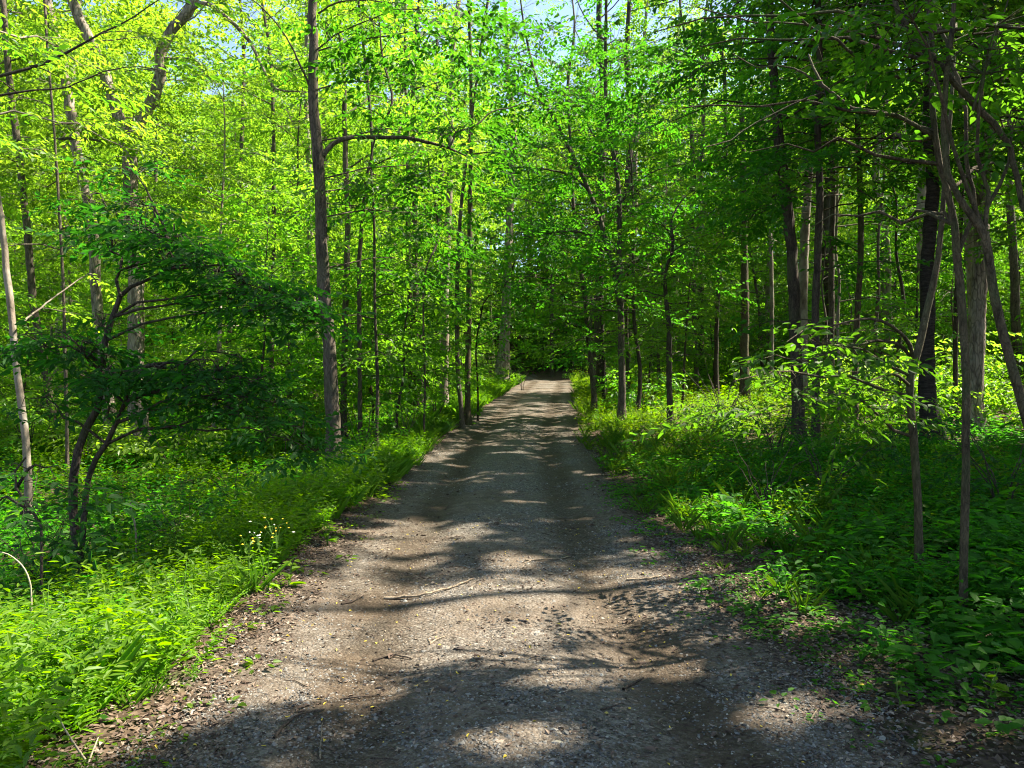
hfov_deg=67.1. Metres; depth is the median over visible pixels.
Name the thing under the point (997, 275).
young tree
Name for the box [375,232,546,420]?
slender tree
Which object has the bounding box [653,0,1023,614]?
foreground tree
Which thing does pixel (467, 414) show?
canopy tree
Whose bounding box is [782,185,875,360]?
young tree
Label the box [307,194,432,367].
young tree
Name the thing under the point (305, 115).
canopy tree
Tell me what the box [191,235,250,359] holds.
young tree
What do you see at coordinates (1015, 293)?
tall tree
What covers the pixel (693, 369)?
shrub
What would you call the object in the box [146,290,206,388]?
young tree
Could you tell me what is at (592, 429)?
bank weeds
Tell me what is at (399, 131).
canopy tree
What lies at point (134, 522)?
dry stem
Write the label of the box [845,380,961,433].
shrub
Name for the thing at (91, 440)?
shrub
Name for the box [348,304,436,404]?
young tree
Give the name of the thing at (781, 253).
tall tree
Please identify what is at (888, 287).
tall tree
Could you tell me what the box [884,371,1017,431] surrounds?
shrub
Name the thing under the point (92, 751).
dry stem
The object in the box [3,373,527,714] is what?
verge grass
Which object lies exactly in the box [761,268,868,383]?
young tree
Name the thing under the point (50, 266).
young tree
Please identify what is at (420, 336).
young tree
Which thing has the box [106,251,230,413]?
young tree
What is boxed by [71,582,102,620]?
wild plant
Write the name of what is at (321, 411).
shrub
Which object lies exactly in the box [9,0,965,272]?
sky
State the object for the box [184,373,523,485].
verge plants
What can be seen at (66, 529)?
broad leaf plants
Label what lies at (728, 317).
young tree
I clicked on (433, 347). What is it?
young tree
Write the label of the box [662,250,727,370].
young tree
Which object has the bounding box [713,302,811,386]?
young tree
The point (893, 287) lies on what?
young tree
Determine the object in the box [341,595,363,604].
fallen twig
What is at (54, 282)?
young tree
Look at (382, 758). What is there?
fallen twig
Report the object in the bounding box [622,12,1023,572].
foreground tree
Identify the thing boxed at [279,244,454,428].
young tree
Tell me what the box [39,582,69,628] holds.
wild plant
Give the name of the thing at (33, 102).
tall tree
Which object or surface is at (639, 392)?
young tree
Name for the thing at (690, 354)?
young tree
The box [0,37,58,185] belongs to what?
tall tree
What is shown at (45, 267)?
young tree
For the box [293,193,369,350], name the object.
young tree
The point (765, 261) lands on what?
young tree
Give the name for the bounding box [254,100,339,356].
tall tree
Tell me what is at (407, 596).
fallen twig
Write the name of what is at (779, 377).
shrub
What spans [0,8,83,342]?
tall tree
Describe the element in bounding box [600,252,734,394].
young tree
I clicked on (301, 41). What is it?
tall tree
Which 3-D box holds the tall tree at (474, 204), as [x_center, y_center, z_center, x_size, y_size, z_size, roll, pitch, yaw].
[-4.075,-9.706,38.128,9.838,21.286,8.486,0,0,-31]
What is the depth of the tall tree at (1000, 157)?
47.12 m
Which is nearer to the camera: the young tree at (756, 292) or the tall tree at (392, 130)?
the young tree at (756, 292)
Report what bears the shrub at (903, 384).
on the ground at (108, 729)
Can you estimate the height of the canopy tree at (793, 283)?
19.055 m
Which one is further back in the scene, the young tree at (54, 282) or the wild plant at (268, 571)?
the young tree at (54, 282)
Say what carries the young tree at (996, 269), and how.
on the ground at (108, 729)
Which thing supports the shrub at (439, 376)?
on the ground at (108, 729)
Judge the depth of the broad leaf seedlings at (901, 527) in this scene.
7.16 m
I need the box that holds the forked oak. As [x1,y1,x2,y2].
[0,0,344,444]
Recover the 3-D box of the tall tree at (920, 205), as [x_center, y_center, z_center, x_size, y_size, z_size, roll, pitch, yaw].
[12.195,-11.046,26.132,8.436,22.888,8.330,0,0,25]
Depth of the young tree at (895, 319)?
19.99 m
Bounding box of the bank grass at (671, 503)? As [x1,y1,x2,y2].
[569,374,1023,623]
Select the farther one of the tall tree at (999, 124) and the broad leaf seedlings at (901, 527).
the tall tree at (999, 124)
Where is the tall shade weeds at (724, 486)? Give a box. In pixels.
[0,390,1023,644]
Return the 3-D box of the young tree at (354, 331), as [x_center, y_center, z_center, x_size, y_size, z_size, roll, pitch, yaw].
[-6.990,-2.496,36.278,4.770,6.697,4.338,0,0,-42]
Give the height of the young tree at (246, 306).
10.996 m
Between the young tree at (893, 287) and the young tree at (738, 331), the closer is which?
the young tree at (738, 331)
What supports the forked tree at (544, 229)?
on the ground at (108, 729)
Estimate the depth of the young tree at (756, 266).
36.38 m
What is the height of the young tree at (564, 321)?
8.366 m
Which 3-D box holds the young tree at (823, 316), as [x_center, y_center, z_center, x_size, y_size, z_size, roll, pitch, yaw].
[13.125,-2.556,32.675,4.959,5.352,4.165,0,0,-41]
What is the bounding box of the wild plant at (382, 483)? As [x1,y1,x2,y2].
[373,461,389,500]
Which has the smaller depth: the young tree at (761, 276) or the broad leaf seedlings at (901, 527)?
the broad leaf seedlings at (901, 527)
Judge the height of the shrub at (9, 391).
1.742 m
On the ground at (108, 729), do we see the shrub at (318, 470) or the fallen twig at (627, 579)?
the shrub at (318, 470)
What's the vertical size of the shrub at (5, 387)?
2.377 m
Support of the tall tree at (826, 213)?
on the ground at (108, 729)
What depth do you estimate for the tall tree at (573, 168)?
48.96 m
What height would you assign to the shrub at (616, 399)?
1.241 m
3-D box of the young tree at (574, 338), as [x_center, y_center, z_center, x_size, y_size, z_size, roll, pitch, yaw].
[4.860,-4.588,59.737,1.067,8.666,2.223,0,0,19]
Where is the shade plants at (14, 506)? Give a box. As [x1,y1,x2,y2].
[0,402,446,653]
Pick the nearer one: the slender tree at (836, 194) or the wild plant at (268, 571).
the wild plant at (268, 571)
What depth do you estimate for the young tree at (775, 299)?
60.48 m
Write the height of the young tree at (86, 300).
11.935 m
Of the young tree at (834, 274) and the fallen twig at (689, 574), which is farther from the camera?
the young tree at (834, 274)
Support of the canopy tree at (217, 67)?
on the ground at (108, 729)
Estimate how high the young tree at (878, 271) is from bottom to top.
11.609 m
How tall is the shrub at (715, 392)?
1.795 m
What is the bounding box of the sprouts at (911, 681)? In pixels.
[585,477,1023,767]
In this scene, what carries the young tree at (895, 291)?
on the ground at (108, 729)
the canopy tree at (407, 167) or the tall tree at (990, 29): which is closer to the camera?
the tall tree at (990, 29)
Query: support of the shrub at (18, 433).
on the ground at (108, 729)
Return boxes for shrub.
[0,357,58,410]
[0,362,11,394]
[0,380,28,416]
[0,388,107,459]
[0,499,176,603]
[0,529,205,598]
[10,412,152,471]
[47,480,250,583]
[89,420,238,477]
[143,462,302,519]
[201,409,318,463]
[232,447,345,493]
[238,375,380,444]
[263,360,347,400]
[265,384,355,421]
[274,407,362,432]
[317,403,432,463]
[369,395,449,439]
[397,367,496,423]
[423,362,471,396]
[448,360,495,388]
[495,367,530,389]
[588,370,698,413]
[598,377,665,413]
[654,398,749,437]
[654,399,692,425]
[662,439,810,509]
[663,361,723,393]
[663,395,768,434]
[681,360,754,429]
[704,372,878,463]
[709,367,753,388]
[712,417,930,502]
[730,366,811,398]
[737,367,790,397]
[753,368,820,393]
[755,358,790,382]
[790,381,851,408]
[797,396,961,470]
[808,367,899,412]
[835,355,907,399]
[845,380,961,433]
[859,416,1023,514]
[868,331,1022,413]
[881,370,959,407]
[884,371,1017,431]
[893,351,1023,406]
[939,350,1009,380]
[982,379,1023,430]
[989,337,1023,379]
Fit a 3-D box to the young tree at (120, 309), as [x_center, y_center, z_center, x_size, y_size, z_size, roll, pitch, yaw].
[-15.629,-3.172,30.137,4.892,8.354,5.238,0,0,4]
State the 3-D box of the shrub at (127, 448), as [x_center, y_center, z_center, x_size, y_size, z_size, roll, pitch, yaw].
[-6.926,1.487,15.395,2.910,1.544,2.651,0,0,0]
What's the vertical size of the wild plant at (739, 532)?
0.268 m
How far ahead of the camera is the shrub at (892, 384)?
20.86 m
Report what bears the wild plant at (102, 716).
on the ground at (108, 729)
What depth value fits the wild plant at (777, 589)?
5.53 m
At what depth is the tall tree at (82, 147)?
52.53 m
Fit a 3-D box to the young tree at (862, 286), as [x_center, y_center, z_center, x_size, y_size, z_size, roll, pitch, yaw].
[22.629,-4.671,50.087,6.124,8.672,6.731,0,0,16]
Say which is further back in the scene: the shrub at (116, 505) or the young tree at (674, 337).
the young tree at (674, 337)
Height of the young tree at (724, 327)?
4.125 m
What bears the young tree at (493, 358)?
on the ground at (108, 729)
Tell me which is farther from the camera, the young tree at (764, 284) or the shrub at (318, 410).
the young tree at (764, 284)
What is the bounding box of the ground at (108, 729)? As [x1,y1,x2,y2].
[0,271,1023,767]
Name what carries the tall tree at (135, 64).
on the ground at (108, 729)
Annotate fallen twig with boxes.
[273,709,324,738]
[319,722,322,758]
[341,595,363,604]
[341,684,394,699]
[370,757,398,759]
[372,652,412,660]
[384,578,474,599]
[427,636,445,644]
[523,556,570,563]
[600,703,623,710]
[622,677,643,689]
[626,574,661,580]
[682,572,707,576]
[693,681,716,693]
[748,706,785,712]
[773,680,803,687]
[943,726,972,746]
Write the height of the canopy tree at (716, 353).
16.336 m
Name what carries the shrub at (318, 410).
on the ground at (108, 729)
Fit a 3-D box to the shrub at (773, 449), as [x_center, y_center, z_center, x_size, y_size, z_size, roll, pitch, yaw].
[4.754,0.669,13.275,2.800,1.772,2.737,0,0,24]
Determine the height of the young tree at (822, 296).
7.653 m
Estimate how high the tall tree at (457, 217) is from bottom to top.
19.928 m
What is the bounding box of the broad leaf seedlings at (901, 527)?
[617,447,1023,622]
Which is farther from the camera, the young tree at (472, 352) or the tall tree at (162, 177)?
the tall tree at (162, 177)
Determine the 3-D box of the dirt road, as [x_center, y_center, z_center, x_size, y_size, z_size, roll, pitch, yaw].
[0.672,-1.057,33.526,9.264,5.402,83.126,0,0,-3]
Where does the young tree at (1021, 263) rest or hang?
on the ground at (108, 729)
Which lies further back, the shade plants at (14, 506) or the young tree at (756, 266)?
the young tree at (756, 266)
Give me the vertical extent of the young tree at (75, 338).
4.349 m
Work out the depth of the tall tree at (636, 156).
37.24 m
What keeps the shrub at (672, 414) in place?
on the ground at (108, 729)
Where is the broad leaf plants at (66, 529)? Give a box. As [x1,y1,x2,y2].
[0,437,425,595]
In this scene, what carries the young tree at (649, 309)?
on the ground at (108, 729)
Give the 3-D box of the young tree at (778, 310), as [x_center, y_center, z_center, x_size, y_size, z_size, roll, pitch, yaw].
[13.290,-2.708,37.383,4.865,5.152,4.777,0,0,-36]
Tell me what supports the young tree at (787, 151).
on the ground at (108, 729)
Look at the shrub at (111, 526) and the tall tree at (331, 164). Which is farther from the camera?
the tall tree at (331, 164)
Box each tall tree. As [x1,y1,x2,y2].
[0,0,138,327]
[0,0,139,369]
[0,0,215,404]
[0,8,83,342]
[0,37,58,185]
[4,0,130,300]
[5,112,118,334]
[49,32,205,363]
[60,0,249,359]
[138,150,181,220]
[187,64,358,313]
[212,15,371,362]
[223,0,421,380]
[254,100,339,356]
[320,0,548,393]
[329,38,488,346]
[368,32,515,382]
[393,130,517,350]
[495,0,723,387]
[505,70,643,352]
[515,1,714,375]
[548,0,734,320]
[590,0,787,385]
[594,0,661,398]
[612,8,743,345]
[614,0,730,366]
[624,8,769,326]
[633,90,696,367]
[646,11,911,364]
[727,0,905,387]
[750,18,997,383]
[751,162,840,316]
[752,71,882,301]
[765,9,925,295]
[788,83,910,282]
[839,0,1023,367]
[876,44,1023,381]
[902,11,1023,283]
[911,3,1023,337]
[942,1,1023,119]
[955,63,1022,305]
[956,0,1023,54]
[964,2,986,398]
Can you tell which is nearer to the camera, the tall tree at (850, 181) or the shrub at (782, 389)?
the shrub at (782, 389)
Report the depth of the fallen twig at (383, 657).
4.54 m
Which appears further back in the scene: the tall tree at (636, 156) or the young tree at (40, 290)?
the tall tree at (636, 156)
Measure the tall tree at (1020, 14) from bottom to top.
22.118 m
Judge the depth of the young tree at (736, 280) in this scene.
36.01 m
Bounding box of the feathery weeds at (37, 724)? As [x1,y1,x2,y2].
[0,432,420,767]
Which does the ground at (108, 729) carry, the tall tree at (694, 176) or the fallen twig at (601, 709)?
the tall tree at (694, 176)
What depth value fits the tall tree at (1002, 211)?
37.25 m
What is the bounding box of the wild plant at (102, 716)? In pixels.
[89,705,116,721]
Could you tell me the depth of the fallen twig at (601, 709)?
3.75 m
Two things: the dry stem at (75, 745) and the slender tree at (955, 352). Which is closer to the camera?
the dry stem at (75, 745)
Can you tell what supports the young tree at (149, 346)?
on the ground at (108, 729)
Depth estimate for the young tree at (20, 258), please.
31.08 m
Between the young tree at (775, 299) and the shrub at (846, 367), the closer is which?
the shrub at (846, 367)
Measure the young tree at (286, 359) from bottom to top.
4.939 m
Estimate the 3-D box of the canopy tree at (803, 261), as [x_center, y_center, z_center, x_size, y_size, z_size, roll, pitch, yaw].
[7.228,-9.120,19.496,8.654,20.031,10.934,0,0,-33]
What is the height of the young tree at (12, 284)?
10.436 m
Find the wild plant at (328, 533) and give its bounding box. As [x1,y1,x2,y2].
[312,499,336,545]
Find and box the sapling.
[0,457,175,598]
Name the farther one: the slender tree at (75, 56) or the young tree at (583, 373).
the young tree at (583, 373)
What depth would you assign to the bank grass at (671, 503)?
8.28 m
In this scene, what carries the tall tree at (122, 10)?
on the ground at (108, 729)
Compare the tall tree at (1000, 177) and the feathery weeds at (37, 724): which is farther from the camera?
the tall tree at (1000, 177)
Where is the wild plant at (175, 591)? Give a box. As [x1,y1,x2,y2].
[158,560,195,625]
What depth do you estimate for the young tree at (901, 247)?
33.22 m
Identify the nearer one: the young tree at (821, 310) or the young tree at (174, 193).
the young tree at (174, 193)
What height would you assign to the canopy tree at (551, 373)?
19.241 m
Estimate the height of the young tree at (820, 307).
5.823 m
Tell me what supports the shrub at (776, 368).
on the ground at (108, 729)
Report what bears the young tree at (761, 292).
on the ground at (108, 729)
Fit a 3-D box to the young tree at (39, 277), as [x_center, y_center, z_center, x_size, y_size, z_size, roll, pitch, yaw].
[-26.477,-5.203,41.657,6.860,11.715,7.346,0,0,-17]
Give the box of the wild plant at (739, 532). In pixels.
[734,521,749,545]
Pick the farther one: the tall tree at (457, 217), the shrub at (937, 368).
the tall tree at (457, 217)
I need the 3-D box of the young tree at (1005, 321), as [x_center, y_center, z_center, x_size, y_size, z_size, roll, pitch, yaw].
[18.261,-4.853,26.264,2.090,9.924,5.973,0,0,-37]
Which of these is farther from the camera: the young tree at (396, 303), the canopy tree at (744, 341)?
the young tree at (396, 303)
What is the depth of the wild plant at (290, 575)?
5.96 m
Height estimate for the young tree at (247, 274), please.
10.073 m
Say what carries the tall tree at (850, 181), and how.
on the ground at (108, 729)
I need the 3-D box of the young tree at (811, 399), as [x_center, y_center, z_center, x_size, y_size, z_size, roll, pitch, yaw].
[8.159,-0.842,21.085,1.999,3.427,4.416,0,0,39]
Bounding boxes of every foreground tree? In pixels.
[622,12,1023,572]
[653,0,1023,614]
[750,0,1023,428]
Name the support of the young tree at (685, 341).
on the ground at (108, 729)
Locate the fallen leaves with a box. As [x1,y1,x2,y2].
[99,518,1019,764]
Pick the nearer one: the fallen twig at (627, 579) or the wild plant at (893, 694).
the wild plant at (893, 694)
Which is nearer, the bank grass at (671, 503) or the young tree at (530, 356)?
the bank grass at (671, 503)
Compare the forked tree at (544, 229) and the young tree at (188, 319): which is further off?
the young tree at (188, 319)
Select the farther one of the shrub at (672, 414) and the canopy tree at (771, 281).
the canopy tree at (771, 281)
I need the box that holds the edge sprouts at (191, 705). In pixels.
[24,481,408,767]
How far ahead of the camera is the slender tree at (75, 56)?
15.03 m
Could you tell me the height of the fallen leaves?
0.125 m
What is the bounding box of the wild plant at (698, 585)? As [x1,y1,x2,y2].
[690,571,710,590]
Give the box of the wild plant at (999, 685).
[973,661,1014,701]
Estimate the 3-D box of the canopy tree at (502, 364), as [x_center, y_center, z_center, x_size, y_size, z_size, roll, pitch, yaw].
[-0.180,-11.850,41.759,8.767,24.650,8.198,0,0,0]
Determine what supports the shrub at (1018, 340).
on the ground at (108, 729)
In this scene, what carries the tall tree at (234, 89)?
on the ground at (108, 729)
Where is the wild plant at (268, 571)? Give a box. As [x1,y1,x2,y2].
[249,517,293,591]
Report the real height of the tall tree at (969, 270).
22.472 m
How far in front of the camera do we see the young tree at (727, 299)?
54.66 m
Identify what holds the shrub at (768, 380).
on the ground at (108, 729)
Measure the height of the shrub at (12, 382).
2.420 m
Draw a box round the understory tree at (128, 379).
[0,156,377,577]
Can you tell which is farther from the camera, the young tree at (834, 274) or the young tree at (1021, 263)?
the young tree at (834, 274)
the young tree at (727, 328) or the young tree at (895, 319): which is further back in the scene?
the young tree at (727, 328)
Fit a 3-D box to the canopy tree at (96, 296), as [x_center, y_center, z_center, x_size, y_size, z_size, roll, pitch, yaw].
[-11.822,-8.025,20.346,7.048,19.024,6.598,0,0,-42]
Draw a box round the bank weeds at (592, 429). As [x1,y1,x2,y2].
[570,362,1023,529]
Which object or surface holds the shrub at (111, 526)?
on the ground at (108, 729)
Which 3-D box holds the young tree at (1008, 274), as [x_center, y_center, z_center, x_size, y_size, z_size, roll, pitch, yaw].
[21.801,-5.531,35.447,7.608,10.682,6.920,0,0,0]
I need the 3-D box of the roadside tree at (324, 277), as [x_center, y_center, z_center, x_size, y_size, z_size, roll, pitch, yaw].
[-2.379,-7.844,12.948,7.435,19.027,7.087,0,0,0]
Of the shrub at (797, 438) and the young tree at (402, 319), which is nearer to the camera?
the shrub at (797, 438)
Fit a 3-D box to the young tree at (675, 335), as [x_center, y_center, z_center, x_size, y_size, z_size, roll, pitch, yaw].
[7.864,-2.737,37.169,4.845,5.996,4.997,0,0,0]
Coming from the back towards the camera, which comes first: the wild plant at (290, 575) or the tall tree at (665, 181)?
the tall tree at (665, 181)
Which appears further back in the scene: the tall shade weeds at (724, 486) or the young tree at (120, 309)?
the young tree at (120, 309)
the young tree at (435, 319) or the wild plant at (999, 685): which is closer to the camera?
the wild plant at (999, 685)
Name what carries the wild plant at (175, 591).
on the ground at (108, 729)
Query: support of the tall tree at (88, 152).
on the ground at (108, 729)
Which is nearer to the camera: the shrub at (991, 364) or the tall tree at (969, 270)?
the tall tree at (969, 270)
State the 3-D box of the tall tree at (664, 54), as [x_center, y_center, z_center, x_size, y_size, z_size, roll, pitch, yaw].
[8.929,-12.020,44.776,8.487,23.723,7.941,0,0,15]
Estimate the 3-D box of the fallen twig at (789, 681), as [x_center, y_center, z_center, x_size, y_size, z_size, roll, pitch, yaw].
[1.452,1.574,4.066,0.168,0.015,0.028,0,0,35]
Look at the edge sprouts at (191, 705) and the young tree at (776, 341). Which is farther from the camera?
the young tree at (776, 341)
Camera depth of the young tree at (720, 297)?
44.89 m
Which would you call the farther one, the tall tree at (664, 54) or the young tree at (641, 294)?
the young tree at (641, 294)
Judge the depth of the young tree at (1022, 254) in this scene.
35.77 m
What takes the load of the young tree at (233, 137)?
on the ground at (108, 729)
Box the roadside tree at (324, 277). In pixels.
[241,0,585,463]
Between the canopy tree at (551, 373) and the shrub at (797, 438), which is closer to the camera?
the shrub at (797, 438)
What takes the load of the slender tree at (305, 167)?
on the ground at (108, 729)
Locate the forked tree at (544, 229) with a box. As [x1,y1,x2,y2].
[380,0,766,422]
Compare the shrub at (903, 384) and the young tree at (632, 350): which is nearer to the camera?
the shrub at (903, 384)
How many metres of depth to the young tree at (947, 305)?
49.65 m
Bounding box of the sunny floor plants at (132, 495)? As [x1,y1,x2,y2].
[0,416,357,519]
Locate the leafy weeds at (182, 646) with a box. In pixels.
[0,427,430,767]
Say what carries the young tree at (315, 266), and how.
on the ground at (108, 729)
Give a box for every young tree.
[0,34,101,439]
[0,114,59,386]
[0,150,164,414]
[0,165,112,359]
[0,194,84,374]
[0,216,121,424]
[0,255,51,388]
[2,176,126,375]
[30,290,127,405]
[32,215,127,358]
[39,224,157,374]
[58,192,173,384]
[67,216,210,412]
[67,317,95,388]
[101,226,182,346]
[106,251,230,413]
[107,53,338,438]
[110,292,169,362]
[112,91,297,366]
[132,187,356,467]
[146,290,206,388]
[149,174,306,418]
[159,31,417,417]
[159,309,202,387]
[162,232,249,361]
[184,190,294,372]
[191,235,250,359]
[211,233,303,366]
[242,216,353,377]
[246,300,321,398]
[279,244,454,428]
[292,225,491,428]
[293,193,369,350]
[301,218,430,405]
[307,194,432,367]
[338,274,392,376]
[348,238,434,374]
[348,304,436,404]
[351,205,503,400]
[352,275,434,379]
[366,285,483,405]
[387,242,506,397]
[421,197,516,377]
[425,245,495,378]
[449,228,530,373]
[449,271,497,374]
[454,264,490,364]
[497,114,714,412]
[502,209,678,381]
[512,284,577,372]
[523,104,727,406]
[542,189,738,379]
[554,268,655,387]
[559,271,632,373]
[570,305,691,381]
[571,270,578,377]
[578,279,646,367]
[581,182,737,391]
[586,170,757,387]
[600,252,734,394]
[604,247,678,357]
[606,280,712,391]
[614,263,691,358]
[625,189,736,407]
[631,265,728,377]
[634,284,708,367]
[635,132,758,367]
[642,277,730,388]
[656,215,757,368]
[657,215,729,351]
[659,264,768,391]
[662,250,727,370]
[673,132,835,384]
[678,298,765,371]
[687,226,787,358]
[691,296,766,377]
[703,215,779,345]
[705,265,761,353]
[707,272,789,380]
[709,182,814,359]
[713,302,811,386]
[720,249,787,378]
[721,136,951,361]
[725,61,853,272]
[728,252,786,349]
[738,267,835,381]
[750,265,788,355]
[750,289,824,360]
[752,166,909,352]
[761,168,827,400]
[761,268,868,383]
[765,263,873,382]
[773,318,862,413]
[781,287,901,385]
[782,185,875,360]
[785,234,860,347]
[787,254,874,361]
[808,95,918,384]
[812,160,951,368]
[820,165,1023,380]
[820,190,967,364]
[822,141,963,360]
[823,103,1007,405]
[834,245,893,359]
[841,231,940,359]
[844,89,1008,357]
[845,229,945,358]
[845,259,913,338]
[867,186,967,351]
[872,2,1023,320]
[880,149,1023,384]
[881,177,1009,358]
[890,217,1023,354]
[894,142,1023,333]
[894,171,1023,354]
[905,196,1023,376]
[908,0,1022,225]
[935,171,1023,340]
[935,266,1002,360]
[937,152,1023,357]
[945,212,1023,361]
[951,269,1007,384]
[986,313,1023,331]
[1002,270,1023,380]
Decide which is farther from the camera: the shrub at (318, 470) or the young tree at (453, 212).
the young tree at (453, 212)
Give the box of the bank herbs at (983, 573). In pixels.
[602,413,1023,700]
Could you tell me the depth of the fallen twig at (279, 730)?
3.61 m
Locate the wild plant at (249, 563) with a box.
[240,534,261,594]
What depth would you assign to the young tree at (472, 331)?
60.83 m
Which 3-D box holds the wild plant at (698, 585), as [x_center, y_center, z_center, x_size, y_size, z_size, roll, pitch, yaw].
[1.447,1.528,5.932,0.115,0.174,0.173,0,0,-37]
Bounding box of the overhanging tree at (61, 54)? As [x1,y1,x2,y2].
[0,0,281,157]
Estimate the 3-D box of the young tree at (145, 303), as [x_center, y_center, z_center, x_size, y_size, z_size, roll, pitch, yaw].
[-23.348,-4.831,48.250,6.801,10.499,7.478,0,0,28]
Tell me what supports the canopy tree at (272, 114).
on the ground at (108, 729)
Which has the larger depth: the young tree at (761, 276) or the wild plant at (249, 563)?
the young tree at (761, 276)
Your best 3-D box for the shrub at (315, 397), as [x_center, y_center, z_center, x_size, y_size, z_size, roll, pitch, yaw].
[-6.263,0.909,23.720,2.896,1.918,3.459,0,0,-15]
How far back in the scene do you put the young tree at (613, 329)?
62.20 m
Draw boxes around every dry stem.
[0,552,32,620]
[60,722,85,759]
[87,737,98,766]
[130,502,137,562]
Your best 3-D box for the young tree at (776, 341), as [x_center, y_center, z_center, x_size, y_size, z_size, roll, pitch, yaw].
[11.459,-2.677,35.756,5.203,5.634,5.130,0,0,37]
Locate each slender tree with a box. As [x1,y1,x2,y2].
[0,0,163,444]
[0,0,180,473]
[0,0,193,531]
[235,0,498,449]
[244,0,487,440]
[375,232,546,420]
[422,156,439,437]
[445,1,714,416]
[455,0,488,428]
[515,72,688,404]
[537,168,769,429]
[688,3,998,417]
[784,0,1023,417]
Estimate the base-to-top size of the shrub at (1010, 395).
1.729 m
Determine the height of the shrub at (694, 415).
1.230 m
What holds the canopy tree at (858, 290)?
on the ground at (108, 729)
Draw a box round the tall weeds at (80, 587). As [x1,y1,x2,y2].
[0,424,399,677]
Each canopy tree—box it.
[0,0,190,434]
[139,0,330,379]
[140,0,395,400]
[186,0,419,400]
[195,0,482,439]
[295,0,495,402]
[298,0,563,416]
[308,0,546,406]
[436,0,578,385]
[439,0,537,403]
[464,0,603,424]
[493,145,593,376]
[552,0,1023,451]
[569,0,1023,448]
[602,0,824,393]
[615,0,831,404]
[616,0,830,400]
[621,0,1023,412]
[636,0,889,378]
[686,0,1023,433]
[690,0,1023,443]
[715,0,995,419]
[749,0,1023,431]
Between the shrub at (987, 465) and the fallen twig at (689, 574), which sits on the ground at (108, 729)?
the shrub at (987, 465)
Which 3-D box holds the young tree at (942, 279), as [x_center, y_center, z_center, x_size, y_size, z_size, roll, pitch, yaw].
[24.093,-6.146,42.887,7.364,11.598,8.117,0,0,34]
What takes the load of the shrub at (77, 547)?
on the ground at (108, 729)
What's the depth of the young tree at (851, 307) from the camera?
25.34 m
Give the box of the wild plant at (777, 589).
[769,571,788,600]
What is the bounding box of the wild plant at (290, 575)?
[282,559,306,586]
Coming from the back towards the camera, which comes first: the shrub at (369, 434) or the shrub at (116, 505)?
the shrub at (369, 434)
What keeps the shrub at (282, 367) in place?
on the ground at (108, 729)
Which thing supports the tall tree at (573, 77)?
on the ground at (108, 729)
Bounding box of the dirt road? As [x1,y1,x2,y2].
[143,347,944,767]
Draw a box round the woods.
[1,61,1023,374]
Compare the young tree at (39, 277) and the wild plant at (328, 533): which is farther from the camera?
the young tree at (39, 277)
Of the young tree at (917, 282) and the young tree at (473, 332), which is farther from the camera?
the young tree at (473, 332)
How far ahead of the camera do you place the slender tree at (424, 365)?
17.01 m
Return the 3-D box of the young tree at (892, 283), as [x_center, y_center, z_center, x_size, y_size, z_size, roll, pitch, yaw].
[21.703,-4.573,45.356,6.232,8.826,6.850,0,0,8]
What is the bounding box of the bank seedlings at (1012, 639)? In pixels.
[596,426,1023,734]
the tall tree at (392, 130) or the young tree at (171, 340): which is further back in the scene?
the tall tree at (392, 130)
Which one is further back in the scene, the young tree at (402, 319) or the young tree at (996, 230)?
the young tree at (402, 319)
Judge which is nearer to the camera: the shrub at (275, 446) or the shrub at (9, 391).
the shrub at (275, 446)
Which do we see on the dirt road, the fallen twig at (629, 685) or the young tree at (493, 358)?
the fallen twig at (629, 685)
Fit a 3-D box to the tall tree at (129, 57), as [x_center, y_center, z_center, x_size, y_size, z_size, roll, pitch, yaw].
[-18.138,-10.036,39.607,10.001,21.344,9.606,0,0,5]
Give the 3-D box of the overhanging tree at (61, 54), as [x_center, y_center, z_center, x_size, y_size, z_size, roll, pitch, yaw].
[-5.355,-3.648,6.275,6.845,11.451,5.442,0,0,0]
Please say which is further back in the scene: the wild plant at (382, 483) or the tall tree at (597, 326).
the tall tree at (597, 326)
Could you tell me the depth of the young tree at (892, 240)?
35.53 m
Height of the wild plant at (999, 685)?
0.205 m
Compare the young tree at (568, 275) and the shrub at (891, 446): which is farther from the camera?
the young tree at (568, 275)
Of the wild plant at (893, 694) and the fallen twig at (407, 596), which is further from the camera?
the fallen twig at (407, 596)
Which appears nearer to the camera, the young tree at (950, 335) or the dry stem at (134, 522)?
the dry stem at (134, 522)
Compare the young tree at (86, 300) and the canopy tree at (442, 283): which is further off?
the young tree at (86, 300)
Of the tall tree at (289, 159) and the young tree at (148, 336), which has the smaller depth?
the young tree at (148, 336)
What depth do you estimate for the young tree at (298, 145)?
22.15 m
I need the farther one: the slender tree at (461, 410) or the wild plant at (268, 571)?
the slender tree at (461, 410)
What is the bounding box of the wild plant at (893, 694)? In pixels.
[887,676,915,708]
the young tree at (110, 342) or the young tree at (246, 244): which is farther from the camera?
the young tree at (110, 342)
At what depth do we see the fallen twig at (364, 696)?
3.99 m
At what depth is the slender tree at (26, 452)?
11.16 m
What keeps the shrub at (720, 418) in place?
on the ground at (108, 729)
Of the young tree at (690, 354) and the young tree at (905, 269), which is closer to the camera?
the young tree at (690, 354)

